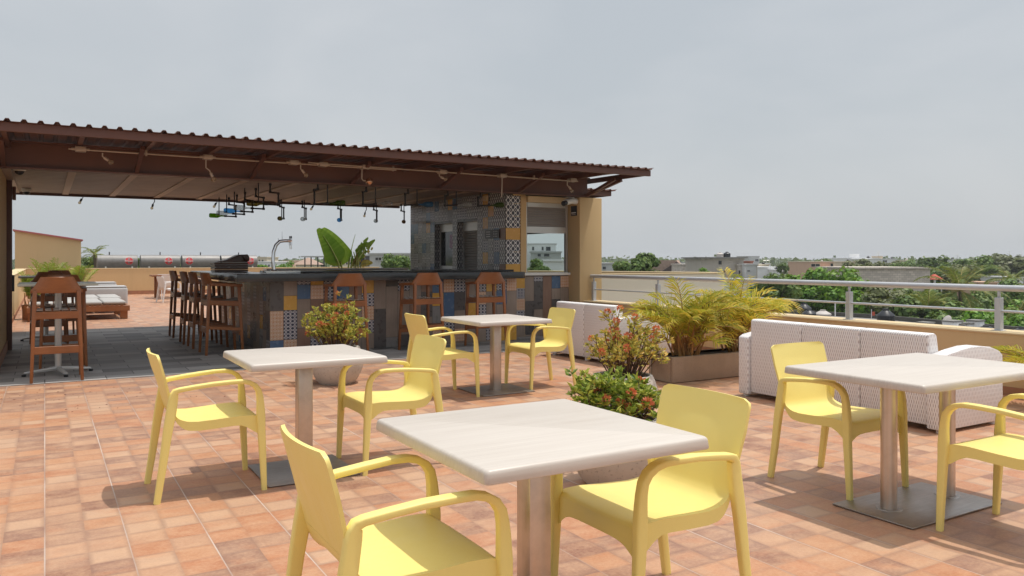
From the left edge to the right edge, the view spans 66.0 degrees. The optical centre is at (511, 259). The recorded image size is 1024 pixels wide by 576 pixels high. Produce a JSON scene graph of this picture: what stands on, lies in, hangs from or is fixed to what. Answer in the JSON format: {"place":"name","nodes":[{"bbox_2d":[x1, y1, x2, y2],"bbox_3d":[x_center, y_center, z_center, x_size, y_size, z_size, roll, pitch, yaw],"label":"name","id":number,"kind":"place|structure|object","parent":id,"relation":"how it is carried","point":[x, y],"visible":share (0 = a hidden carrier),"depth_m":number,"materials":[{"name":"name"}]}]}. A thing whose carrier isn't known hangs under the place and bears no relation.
{"place":"outdoors","nodes":[
{"label":"outdoors","id":0,"kind":"place"},
{"bbox_2d":[0,325,543,386],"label":"bar floor","id":1,"kind":"structure","parent":0,"point":[116,353],"depth_m":11.48,"materials":[{"name":"tile"}]},
{"bbox_2d":[0,169,7,367],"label":"building wall","id":2,"kind":"structure","parent":1,"relation":"on","point":[3,346],"depth_m":10.85,"materials":[{"name":"paint"}]},
{"bbox_2d":[6,179,15,349],"bbox_3d":[-7.699,0.067,12.037,0.220,2.614,0.160,0,0,-31],"label":"steel post","id":3,"kind":"object","parent":1,"relation":"on","point":[10,197],"visible":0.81,"depth_m":12.00,"materials":[{"name":"black metal"}]},
{"bbox_2d":[29,272,68,343],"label":"bar stool","id":4,"kind":"object","parent":1,"relation":"on","point":[48,297],"visible":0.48,"depth_m":12.68,"materials":[{"name":"brown wood"}]},
{"bbox_2d":[30,277,83,383],"bbox_3d":[-5.255,0.783,9.107,0.532,1.186,0.567,0,0,-31],"label":"bar stool","id":5,"kind":"object","parent":1,"relation":"on","point":[56,285],"visible":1,"depth_m":8.90,"materials":[{"name":"brown wood"}]},
{"bbox_2d":[17,282,97,376],"bbox_3d":[-5.486,0.825,9.536,0.820,1.099,0.820,0,0,-31],"label":"table","id":6,"kind":"object","parent":1,"relation":"on","point":[58,366],"visible":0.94,"depth_m":9.50,"materials":[{"name":"metal"}]},
{"bbox_2d":[43,270,76,334],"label":"bar stool","id":7,"kind":"object","parent":1,"relation":"on","point":[71,295],"visible":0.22,"depth_m":14.50,"materials":[{"name":"brown wood"}]},
{"bbox_2d":[39,275,87,372],"bbox_3d":[-5.692,0.783,10.001,0.532,1.186,0.567,0,0,-31],"label":"bar stool","id":8,"kind":"object","parent":1,"relation":"on","point":[48,339],"visible":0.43,"depth_m":9.90,"materials":[{"name":"brown wood"}]},
{"bbox_2d":[168,271,204,337],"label":"bar stool","id":9,"kind":"object","parent":1,"relation":"on","point":[174,293],"visible":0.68,"depth_m":14.05,"materials":[{"name":"brown wood"}]},
{"bbox_2d":[179,271,217,344],"bbox_3d":[-5.247,0.783,13.164,0.567,1.186,0.532,0,0,-29],"label":"bar stool","id":10,"kind":"object","parent":1,"relation":"on","point":[184,278],"visible":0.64,"depth_m":13.05,"materials":[{"name":"brown wood"}]},
{"bbox_2d":[187,272,228,348],"bbox_3d":[-4.843,0.783,12.520,0.567,1.186,0.532,0,0,-31],"label":"bar stool","id":11,"kind":"object","parent":1,"relation":"on","point":[195,298],"visible":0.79,"depth_m":12.42,"materials":[{"name":"brown wood"}]},
{"bbox_2d":[198,273,243,355],"bbox_3d":[-4.316,0.783,11.670,0.567,1.186,0.532,0,0,-32],"label":"bar stool","id":12,"kind":"object","parent":1,"relation":"on","point":[232,301],"visible":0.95,"depth_m":11.57,"materials":[{"name":"brown wood"}]},
{"bbox_2d":[219,268,408,286],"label":"service wall","id":13,"kind":"structure","parent":1,"relation":"on","point":[328,269],"depth_m":16.88,"materials":[{"name":"paint"}]},
{"bbox_2d":[322,273,368,350],"bbox_3d":[-2.401,0.783,11.391,0.532,1.186,0.567,0,0,-29],"label":"bar stool","id":14,"kind":"object","parent":1,"relation":"on","point":[355,280],"visible":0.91,"depth_m":11.25,"materials":[{"name":"brown wood"}]},
{"bbox_2d":[190,269,524,348],"bbox_3d":[-2.838,0.769,13.934,4.720,1.209,4.130,0,0,-31],"label":"bar counter","id":15,"kind":"object","parent":1,"relation":"on","point":[275,307],"visible":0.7,"depth_m":12.33,"materials":[{"name":"multicoloured tile"}]},
{"bbox_2d":[210,254,248,271],"bbox_3d":[-4.771,0.050,13.330,0.561,0.291,0.440,0,0,-31],"label":"wooden tray stack","id":16,"kind":"object","parent":15,"relation":"on","point":[239,265],"visible":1,"depth_m":13.20,"materials":[{"name":"brown wood"}]},
{"bbox_2d":[260,270,300,273],"bbox_3d":[-3.426,0.176,11.651,0.504,0.043,0.384,0,0,-31],"label":"drip tray","id":17,"kind":"object","parent":15,"relation":"on","point":[279,272],"visible":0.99,"depth_m":11.52,"materials":[{"name":"metal"}]},
{"bbox_2d":[270,236,291,270],"bbox_3d":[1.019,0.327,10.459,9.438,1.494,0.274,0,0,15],"label":"beer tap tower","id":18,"kind":"structure","parent":17,"relation":"on","point":[278,242],"depth_m":11.60,"materials":[{"name":"silver metal"}]},
{"bbox_2d":[398,273,444,349],"bbox_3d":[-1.371,0.783,11.989,0.532,1.186,0.567,0,0,-34],"label":"bar stool","id":19,"kind":"object","parent":1,"relation":"on","point":[427,279],"visible":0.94,"depth_m":11.90,"materials":[{"name":"brown wood"}]},
{"bbox_2d":[464,272,506,345],"bbox_3d":[-0.414,0.783,12.510,0.532,1.186,0.567,0,0,-24],"label":"bar stool","id":20,"kind":"object","parent":1,"relation":"on","point":[493,278],"visible":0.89,"depth_m":12.33,"materials":[{"name":"brown wood"}]},
{"bbox_2d":[411,193,569,336],"bbox_3d":[-0.435,0.057,16.235,1.800,2.634,4.420,0,0,-31],"label":"kitchen kiosk","id":21,"kind":"object","parent":1,"relation":"on","point":[448,237],"visible":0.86,"depth_m":14.53,"materials":[{"name":"grey tile"}]},
{"bbox_2d":[440,224,452,268],"bbox_3d":[-1.288,-0.279,16.170,0.040,0.918,0.837,0,0,-31],"label":"window frame","id":22,"kind":"structure","parent":21,"relation":"in","point":[446,230],"depth_m":16.27,"materials":[{"name":"metal"}]},
{"bbox_2d":[462,221,476,268],"bbox_3d":[-0.752,-0.279,15.266,0.040,0.918,0.837,0,0,-31],"label":"window frame","id":23,"kind":"structure","parent":21,"relation":"in","point":[468,246],"depth_m":15.39,"materials":[{"name":"metal"}]},
{"bbox_2d":[526,202,567,272],"bbox_3d":[0.620,-0.406,14.430,0.925,1.269,0.080,0,0,-31],"label":"window frame","id":24,"kind":"structure","parent":21,"relation":"in","point":[540,217],"depth_m":14.44,"materials":[{"name":"metal"}]},
{"bbox_2d":[0,293,1023,575],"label":"terrace floor","id":25,"kind":"structure","parent":0,"point":[76,495],"depth_m":4.72,"materials":[{"name":"tile"}]},
{"bbox_2d":[12,269,25,322],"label":"parapet wall","id":26,"kind":"structure","parent":25,"relation":"on","point":[17,298],"depth_m":20.85,"materials":[{"name":"paint"}]},
{"bbox_2d":[21,304,39,319],"bbox_3d":[-11.172,1.208,18.371,0.440,0.337,0.440,0,0,-31],"label":"planter box","id":27,"kind":"object","parent":25,"relation":"on","point":[24,315],"visible":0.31,"depth_m":18.18,"materials":[{"name":"wood"}]},
{"bbox_2d":[17,268,43,304],"bbox_3d":[-11.196,0.624,18.503,0.595,0.919,0.887,0,0,-6],"label":"areca palm","id":28,"kind":"object","parent":27,"relation":"in","point":[27,290],"visible":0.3,"depth_m":18.28,"materials":[{"name":"green plant"}]},
{"bbox_2d":[26,298,129,321],"bbox_3d":[-10.368,1.168,18.847,2.070,0.416,2.020,0,0,-31],"label":"daybed","id":29,"kind":"object","parent":25,"relation":"on","point":[121,307],"visible":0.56,"depth_m":18.35,"materials":[{"name":"fabric"}]},
{"bbox_2d":[86,285,127,303],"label":"covered block","id":30,"kind":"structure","parent":29,"relation":"on","point":[121,291],"depth_m":23.60,"materials":[{"name":"fabric"}]},
{"bbox_2d":[156,277,180,302],"bbox_3d":[-11.265,0.961,25.867,0.574,0.843,0.631,0,0,42],"label":"armchair","id":31,"kind":"object","parent":25,"relation":"on","point":[161,284],"visible":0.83,"depth_m":25.71,"materials":[{"name":"white plastic"}]},
{"bbox_2d":[21,267,378,296],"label":"parapet wall","id":32,"kind":"structure","parent":25,"relation":"on","point":[137,280],"depth_m":31.77,"materials":[{"name":"paint"}]},
{"bbox_2d":[144,348,266,504],"bbox_3d":[-1.881,0.961,4.814,0.631,0.843,0.574,0,0,-31],"label":"armchair","id":33,"kind":"object","parent":25,"relation":"on","point":[241,415],"visible":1,"depth_m":4.71,"materials":[{"name":"yellow plastic"}]},
{"bbox_2d":[223,344,387,487],"bbox_3d":[-1.368,0.994,5.164,0.851,0.767,0.851,0,0,-31],"label":"table","id":34,"kind":"object","parent":25,"relation":"on","point":[303,361],"visible":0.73,"depth_m":5.09,"materials":[{"name":"white wood"}]},
{"bbox_2d":[313,344,362,385],"bbox_3d":[-1.967,1.174,8.854,0.598,0.412,0.598,0,0,-31],"label":"flower bowl","id":35,"kind":"object","parent":25,"relation":"on","point":[329,376],"visible":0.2,"depth_m":8.64,"materials":[{"name":"concrete"}]},
{"bbox_2d":[301,290,371,345],"bbox_3d":[-1.971,0.687,8.867,0.781,0.694,0.814,0,0,1],"label":"flowering shrub","id":36,"kind":"object","parent":35,"relation":"on","point":[344,327],"visible":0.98,"depth_m":8.74,"materials":[{"name":"green plant"}]},
{"bbox_2d":[336,334,445,475],"bbox_3d":[-0.817,0.961,5.432,0.631,0.843,0.574,0,0,-31],"label":"armchair","id":37,"kind":"object","parent":25,"relation":"on","point":[420,388],"visible":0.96,"depth_m":5.42,"materials":[{"name":"yellow plastic"}]},
{"bbox_2d":[280,424,512,575],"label":"armchair","id":38,"kind":"object","parent":25,"relation":"on","point":[428,543],"visible":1,"depth_m":2.45,"materials":[{"name":"yellow plastic"}]},
{"bbox_2d":[403,313,479,396],"bbox_3d":[-0.733,0.961,8.027,0.631,0.843,0.574,0,0,-31],"label":"armchair","id":39,"kind":"object","parent":25,"relation":"on","point":[416,324],"visible":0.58,"depth_m":7.93,"materials":[{"name":"yellow plastic"}]},
{"bbox_2d":[441,314,551,396],"bbox_3d":[-0.176,0.994,8.322,0.851,0.767,0.911,0,0,-31],"label":"table","id":40,"kind":"object","parent":25,"relation":"on","point":[495,322],"visible":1,"depth_m":8.30,"materials":[{"name":"white wood"}]},
{"bbox_2d":[504,307,575,389],"bbox_3d":[0.325,0.961,8.712,0.631,0.843,0.574,0,0,-31],"label":"armchair","id":41,"kind":"object","parent":25,"relation":"on","point":[557,334],"visible":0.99,"depth_m":8.72,"materials":[{"name":"yellow plastic"}]},
{"bbox_2d":[376,399,708,575],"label":"table","id":42,"kind":"object","parent":25,"relation":"on","point":[530,448],"visible":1,"depth_m":2.75,"materials":[{"name":"white wood"}]},
{"bbox_2d":[568,197,601,302],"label":"column","id":43,"kind":"structure","parent":25,"relation":"on","point":[584,243],"depth_m":14.45,"materials":[{"name":"paint"}]},
{"bbox_2d":[0,118,651,207],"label":"bar roof","id":44,"kind":"structure","parent":43,"relation":"on","point":[45,158],"depth_m":11.84,"materials":[{"name":"brown metal"}]},
{"bbox_2d":[246,183,279,205],"bbox_3d":[-3.973,-1.043,12.616,0.524,0.380,0.094,0,0,-31],"label":"bottle lamp","id":45,"kind":"object","parent":44,"relation":"hanging from","point":[252,203],"visible":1,"depth_m":12.60,"materials":[{"name":"black metal"}]},
{"bbox_2d":[68,146,577,181],"bbox_3d":[-2.158,-1.369,11.591,7.600,0.073,0.115,0,0,-31],"label":"conduit run","id":46,"kind":"object","parent":44,"relation":"attached to","point":[83,149],"visible":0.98,"depth_m":11.21,"materials":[{"name":"metal"}]},
{"bbox_2d":[550,301,670,363],"bbox_3d":[1.341,0.988,11.034,0.895,0.785,1.620,0,0,-31],"label":"sofa","id":47,"kind":"object","parent":25,"relation":"on","point":[587,322],"visible":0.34,"depth_m":10.70,"materials":[{"name":"white wicker"}]},
{"bbox_2d":[578,412,656,483],"bbox_3d":[0.648,1.174,4.870,0.598,0.412,0.598,0,0,-31],"label":"flower bowl","id":48,"kind":"object","parent":25,"relation":"on","point":[620,472],"visible":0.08,"depth_m":4.62,"materials":[{"name":"concrete"}]},
{"bbox_2d":[563,365,660,420],"bbox_3d":[0.620,0.842,4.862,0.739,0.405,0.770,0,0,-31],"label":"flowering shrub","id":49,"kind":"object","parent":48,"relation":"on","point":[633,395],"visible":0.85,"depth_m":4.74,"materials":[{"name":"green plant"}]},
{"bbox_2d":[596,371,657,411],"bbox_3d":[0.940,1.174,6.694,0.598,0.412,0.598,0,0,-31],"label":"flower bowl","id":50,"kind":"object","parent":25,"relation":"on","point":[651,381],"visible":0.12,"depth_m":6.58,"materials":[{"name":"concrete"}]},
{"bbox_2d":[584,305,673,377],"bbox_3d":[0.928,0.705,6.744,0.788,0.658,0.762,0,0,-31],"label":"flowering shrub","id":51,"kind":"object","parent":50,"relation":"on","point":[622,344],"visible":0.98,"depth_m":6.63,"materials":[{"name":"green plant"}]},
{"bbox_2d":[551,384,751,575],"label":"armchair","id":52,"kind":"object","parent":25,"relation":"on","point":[659,498],"visible":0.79,"depth_m":3.08,"materials":[{"name":"yellow plastic"}]},
{"bbox_2d":[649,348,738,382],"bbox_3d":[2.432,1.233,9.414,1.744,0.286,0.420,0,0,-31],"label":"palm planter","id":53,"kind":"object","parent":25,"relation":"on","point":[707,364],"visible":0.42,"depth_m":9.04,"materials":[{"name":"brown concrete"}]},
{"bbox_2d":[619,276,753,356],"bbox_3d":[2.053,0.649,9.186,1.523,0.934,1.600,0,0,16],"label":"areca palm","id":54,"kind":"object","parent":53,"relation":"in","point":[687,320],"visible":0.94,"depth_m":9.00,"materials":[{"name":"green plant"}]},
{"bbox_2d":[690,267,801,351],"bbox_3d":[2.820,0.600,9.641,1.381,1.033,1.705,0,0,35],"label":"areca palm","id":55,"kind":"object","parent":53,"relation":"on","point":[771,306],"visible":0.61,"depth_m":9.42,"materials":[{"name":"green plant"}]},
{"bbox_2d":[583,300,1023,394],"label":"parapet wall","id":56,"kind":"structure","parent":25,"relation":"on","point":[948,336],"depth_m":8.68,"materials":[{"name":"paint"}]},
{"bbox_2d":[590,274,1023,330],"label":"railing","id":57,"kind":"object","parent":56,"relation":"on","point":[998,310],"visible":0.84,"depth_m":9.72,"materials":[{"name":"silver metal"}]},
{"bbox_2d":[767,341,908,500],"bbox_3d":[2.001,0.961,4.893,0.574,0.843,0.631,0,0,-31],"label":"armchair","id":58,"kind":"object","parent":25,"relation":"on","point":[806,399],"visible":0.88,"depth_m":4.94,"materials":[{"name":"yellow plastic"}]},
{"bbox_2d":[739,319,1002,432],"bbox_3d":[3.231,0.988,7.353,0.895,0.785,2.120,0,0,-31],"label":"sofa","id":59,"kind":"object","parent":25,"relation":"on","point":[757,373],"visible":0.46,"depth_m":6.84,"materials":[{"name":"white wicker"}]},
{"bbox_2d":[785,353,1023,529],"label":"table","id":60,"kind":"object","parent":25,"relation":"on","point":[912,506],"visible":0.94,"depth_m":4.33,"materials":[{"name":"white wood"}]},
{"bbox_2d":[936,393,1023,531],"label":"armchair","id":61,"kind":"object","parent":25,"relation":"on","point":[1000,449],"visible":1,"depth_m":3.99,"materials":[{"name":"yellow plastic"}]},
{"bbox_2d":[0,0,1023,259],"label":"sky","id":62,"kind":"structure","parent":0,"point":[808,129],"materials":[{"name":"grey"}]},
{"bbox_2d":[527,270,723,305],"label":"stair block","id":63,"kind":"structure","parent":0,"point":[630,284],"depth_m":18.21,"materials":[{"name":"beige paint"}]},
{"label":"ground","id":64,"kind":"structure","parent":0,"visible":0},
{"bbox_2d":[13,229,82,268],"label":"tan annexe","id":65,"kind":"structure","parent":64,"relation":"on","point":[40,248],"depth_m":32.69,"materials":[{"name":"paint"}]},
{"bbox_2d":[81,245,107,267],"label":"coconut palm","id":66,"kind":"object","parent":64,"relation":"on","point":[94,260],"visible":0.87,"depth_m":51.91,"materials":[{"name":"green plant"}]},
{"bbox_2d":[368,253,410,267],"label":"flat roof house","id":67,"kind":"structure","parent":64,"relation":"on","point":[376,259],"depth_m":75.00,"materials":[{"name":"paint"}]},
{"bbox_2d":[380,253,410,269],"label":"tree","id":68,"kind":"object","parent":64,"relation":"on","point":[397,261],"visible":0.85,"depth_m":49.34,"materials":[{"name":"green plant"}]},
{"bbox_2d":[12,254,1015,269],"bbox_3d":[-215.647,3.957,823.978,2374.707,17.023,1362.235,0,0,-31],"label":"wood","id":69,"kind":"object","parent":64,"relation":"on","point":[774,261],"visible":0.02,"depth_m":483.06,"materials":[{"name":"green plant"}]},
{"bbox_2d":[527,258,551,270],"bbox_3d":[1.338,5.136,39.819,1.692,10.488,1.951,0,0,-31],"label":"tree","id":70,"kind":"object","parent":64,"relation":"on","point":[535,263],"visible":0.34,"depth_m":39.82,"materials":[{"name":"green plant"}]},
{"bbox_2d":[527,243,556,267],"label":"house","id":71,"kind":"structure","parent":64,"relation":"on","point":[541,246],"depth_m":88.00,"materials":[{"name":"paint"}]},
{"bbox_2d":[529,251,561,265],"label":"house","id":72,"kind":"structure","parent":64,"relation":"on","point":[540,255],"depth_m":84.00,"materials":[{"name":"concrete"}]},
{"bbox_2d":[541,259,563,270],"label":"house","id":73,"kind":"structure","parent":64,"relation":"on","point":[555,264],"depth_m":60.00,"materials":[{"name":"paint"}]},
{"bbox_2d":[612,252,660,270],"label":"tree","id":74,"kind":"object","parent":64,"relation":"on","point":[643,261],"visible":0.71,"depth_m":61.07,"materials":[{"name":"green plant"}]},
{"bbox_2d":[652,260,680,271],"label":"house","id":75,"kind":"structure","parent":64,"relation":"on","point":[665,266],"depth_m":120.00,"materials":[{"name":"beige paint"}]},
{"bbox_2d":[681,257,747,277],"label":"concrete house","id":76,"kind":"structure","parent":64,"relation":"on","point":[696,264],"depth_m":95.00,"materials":[{"name":"concrete"}]},
{"bbox_2d":[741,263,757,305],"bbox_3d":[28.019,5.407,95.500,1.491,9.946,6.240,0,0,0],"label":"concrete house","id":77,"kind":"structure","parent":64,"relation":"on","point":[748,269],"depth_m":92.50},
{"bbox_2d":[751,273,803,309],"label":"tree","id":78,"kind":"object","parent":64,"relation":"on","point":[788,291],"visible":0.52,"depth_m":57.27,"materials":[{"name":"green plant"}]},
{"bbox_2d":[787,261,833,278],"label":"house","id":79,"kind":"structure","parent":64,"relation":"on","point":[798,267],"depth_m":153.41,"materials":[{"name":"paint"}]},
{"bbox_2d":[780,266,869,311],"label":"tree","id":80,"kind":"object","parent":64,"relation":"on","point":[810,292],"visible":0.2,"depth_m":58.93,"materials":[{"name":"green plant"}]},
{"bbox_2d":[816,277,868,312],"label":"tree","id":81,"kind":"object","parent":64,"relation":"on","point":[830,294],"visible":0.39,"depth_m":56.65,"materials":[{"name":"green plant"}]},
{"bbox_2d":[816,294,874,313],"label":"tree","id":82,"kind":"object","parent":64,"relation":"on","point":[861,309],"visible":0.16,"depth_m":54.87,"materials":[{"name":"green plant"}]},
{"bbox_2d":[815,266,931,291],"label":"concrete block house","id":83,"kind":"structure","parent":64,"relation":"on","point":[889,274],"depth_m":70.00,"materials":[{"name":"concrete"}]},
{"bbox_2d":[841,287,907,313],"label":"tree","id":84,"kind":"object","parent":64,"relation":"on","point":[881,295],"visible":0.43,"depth_m":54.78,"materials":[{"name":"green plant"}]},
{"bbox_2d":[773,310,1017,329],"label":"flat roof house","id":85,"kind":"structure","parent":64,"relation":"on","point":[868,316],"depth_m":45.23,"materials":[{"name":"concrete"}]},
{"bbox_2d":[876,309,894,320],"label":"water tank","id":86,"kind":"object","parent":85,"relation":"on","point":[885,314],"visible":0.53,"depth_m":42.68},
{"bbox_2d":[873,295,941,318],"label":"tree","id":87,"kind":"object","parent":64,"relation":"on","point":[902,311],"visible":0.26,"depth_m":52.99,"materials":[{"name":"green plant"}]},
{"bbox_2d":[910,255,951,269],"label":"tree","id":88,"kind":"object","parent":64,"relation":"on","point":[934,262],"visible":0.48,"depth_m":128.77,"materials":[{"name":"green plant"}]},
{"bbox_2d":[898,289,964,314],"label":"coconut palm","id":89,"kind":"object","parent":64,"relation":"on","point":[927,297],"visible":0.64,"depth_m":53.78,"materials":[{"name":"green plant"}]},
{"bbox_2d":[930,262,951,293],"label":"tree","id":90,"kind":"object","parent":64,"relation":"on","point":[936,271],"visible":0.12,"depth_m":109.47,"materials":[{"name":"green plant"}]},
{"bbox_2d":[917,300,982,319],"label":"tree","id":91,"kind":"object","parent":64,"relation":"on","point":[953,314],"visible":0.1,"depth_m":52.02,"materials":[{"name":"green plant"}]},
{"bbox_2d":[913,265,1009,311],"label":"coconut palm","id":92,"kind":"object","parent":64,"relation":"on","point":[957,277],"visible":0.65,"depth_m":55.77,"materials":[{"name":"green plant"}]},
{"bbox_2d":[941,263,981,282],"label":"tree","id":93,"kind":"object","parent":64,"relation":"on","point":[958,266],"visible":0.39,"depth_m":99.16,"materials":[{"name":"green plant"}]},
{"bbox_2d":[951,254,1001,280],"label":"tree","id":94,"kind":"object","parent":64,"relation":"on","point":[981,261],"visible":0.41,"depth_m":118.77,"materials":[{"name":"green plant"}]},
{"bbox_2d":[962,295,991,316],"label":"tree","id":95,"kind":"object","parent":64,"relation":"on","point":[986,302],"visible":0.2,"depth_m":59.94,"materials":[{"name":"green plant"}]},
{"bbox_2d":[968,278,1023,307],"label":"tree","id":96,"kind":"object","parent":64,"relation":"on","point":[1015,295],"visible":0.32,"depth_m":65.66,"materials":[{"name":"green plant"}]},
{"bbox_2d":[974,312,1023,326],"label":"tree","id":97,"kind":"object","parent":64,"relation":"on","point":[1016,320],"visible":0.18,"depth_m":47.19,"materials":[{"name":"green plant"}]},
{"bbox_2d":[984,265,1023,295],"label":"coconut palm","id":98,"kind":"object","parent":64,"relation":"on","point":[1008,274],"visible":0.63,"depth_m":75.46,"materials":[{"name":"green plant"}]},
{"bbox_2d":[986,253,1023,283],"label":"tree","id":99,"kind":"object","parent":64,"relation":"on","point":[1009,263],"visible":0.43,"depth_m":127.56,"materials":[{"name":"green plant"}]},
{"bbox_3d":[-3.901,0.897,19.046,2.100,0.954,0.650,0,0,-31],"label":"planter bed","id":100,"kind":"object","parent":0,"visible":0},
{"bbox_2d":[317,227,374,267],"bbox_3d":[-3.996,0.048,19.120,1.454,1.671,0.451,0,0,-31],"label":"banana plant","id":101,"kind":"object","parent":100,"relation":"in","point":[336,251],"visible":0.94,"depth_m":18.95,"materials":[{"name":"green plant"}]},
{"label":"tank roof","id":102,"kind":"structure","parent":0,"visible":0},
{"bbox_2d":[97,252,137,267],"bbox_3d":[-16.369,0.323,32.717,1.504,1.315,0.588,0,0,-31],"label":"water heater tank","id":103,"kind":"object","parent":102,"relation":"on","point":[117,261],"visible":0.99,"depth_m":32.52,"materials":[{"name":"silver metal"}]},
{"bbox_2d":[139,252,179,267],"bbox_3d":[-14.967,0.323,33.547,1.544,1.315,0.588,0,0,-31],"label":"water heater tank","id":104,"kind":"object","parent":102,"relation":"on","point":[159,261],"visible":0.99,"depth_m":33.35,"materials":[{"name":"silver metal"}]},
{"bbox_2d":[181,252,219,267],"bbox_3d":[-13.573,0.323,34.373,1.544,1.315,0.588,0,0,-31],"label":"water heater tank","id":105,"kind":"object","parent":102,"relation":"on","point":[196,261],"visible":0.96,"depth_m":34.13,"materials":[{"name":"silver metal"}]},
{"bbox_2d":[220,252,257,266],"bbox_3d":[-12.196,0.323,35.188,1.544,1.315,0.588,0,0,-31],"label":"water heater tank","id":106,"kind":"object","parent":102,"relation":"on","point":[252,261],"visible":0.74,"depth_m":35.20,"materials":[{"name":"silver metal"}]},
{"bbox_3d":[5.117,1.293,7.157,0.420,0.167,0.420,0,0,-31],"label":"planter bowl","id":107,"kind":"object","parent":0,"visible":0},
{"bbox_2d":[990,344,1023,363],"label":"areca palm","id":108,"kind":"object","parent":107,"relation":"in","point":[1013,358],"visible":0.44,"depth_m":7.59,"materials":[{"name":"yellow plant"}]},
{"bbox_3d":[-12.757,1.208,21.733,0.440,0.337,0.440,0,0,-31],"label":"planter box","id":109,"kind":"object","parent":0,"visible":0},
{"bbox_2d":[28,257,71,274],"bbox_3d":[-12.560,0.496,21.643,1.501,1.178,1.020,0,0,25],"label":"areca palm","id":110,"kind":"object","parent":109,"relation":"in","point":[47,268],"visible":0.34,"depth_m":21.57,"materials":[{"name":"green plant"}]},
{"bbox_3d":[-13.284,1.208,24.094,0.440,0.337,0.440,0,0,-31],"label":"planter box","id":111,"kind":"object","parent":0,"visible":0},
{"bbox_2d":[59,264,99,281],"bbox_3d":[-13.239,0.568,24.093,0.992,1.034,1.225,0,0,-14],"label":"areca palm","id":112,"kind":"object","parent":111,"relation":"in","point":[78,271],"visible":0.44,"depth_m":23.97,"materials":[{"name":"green plant"}]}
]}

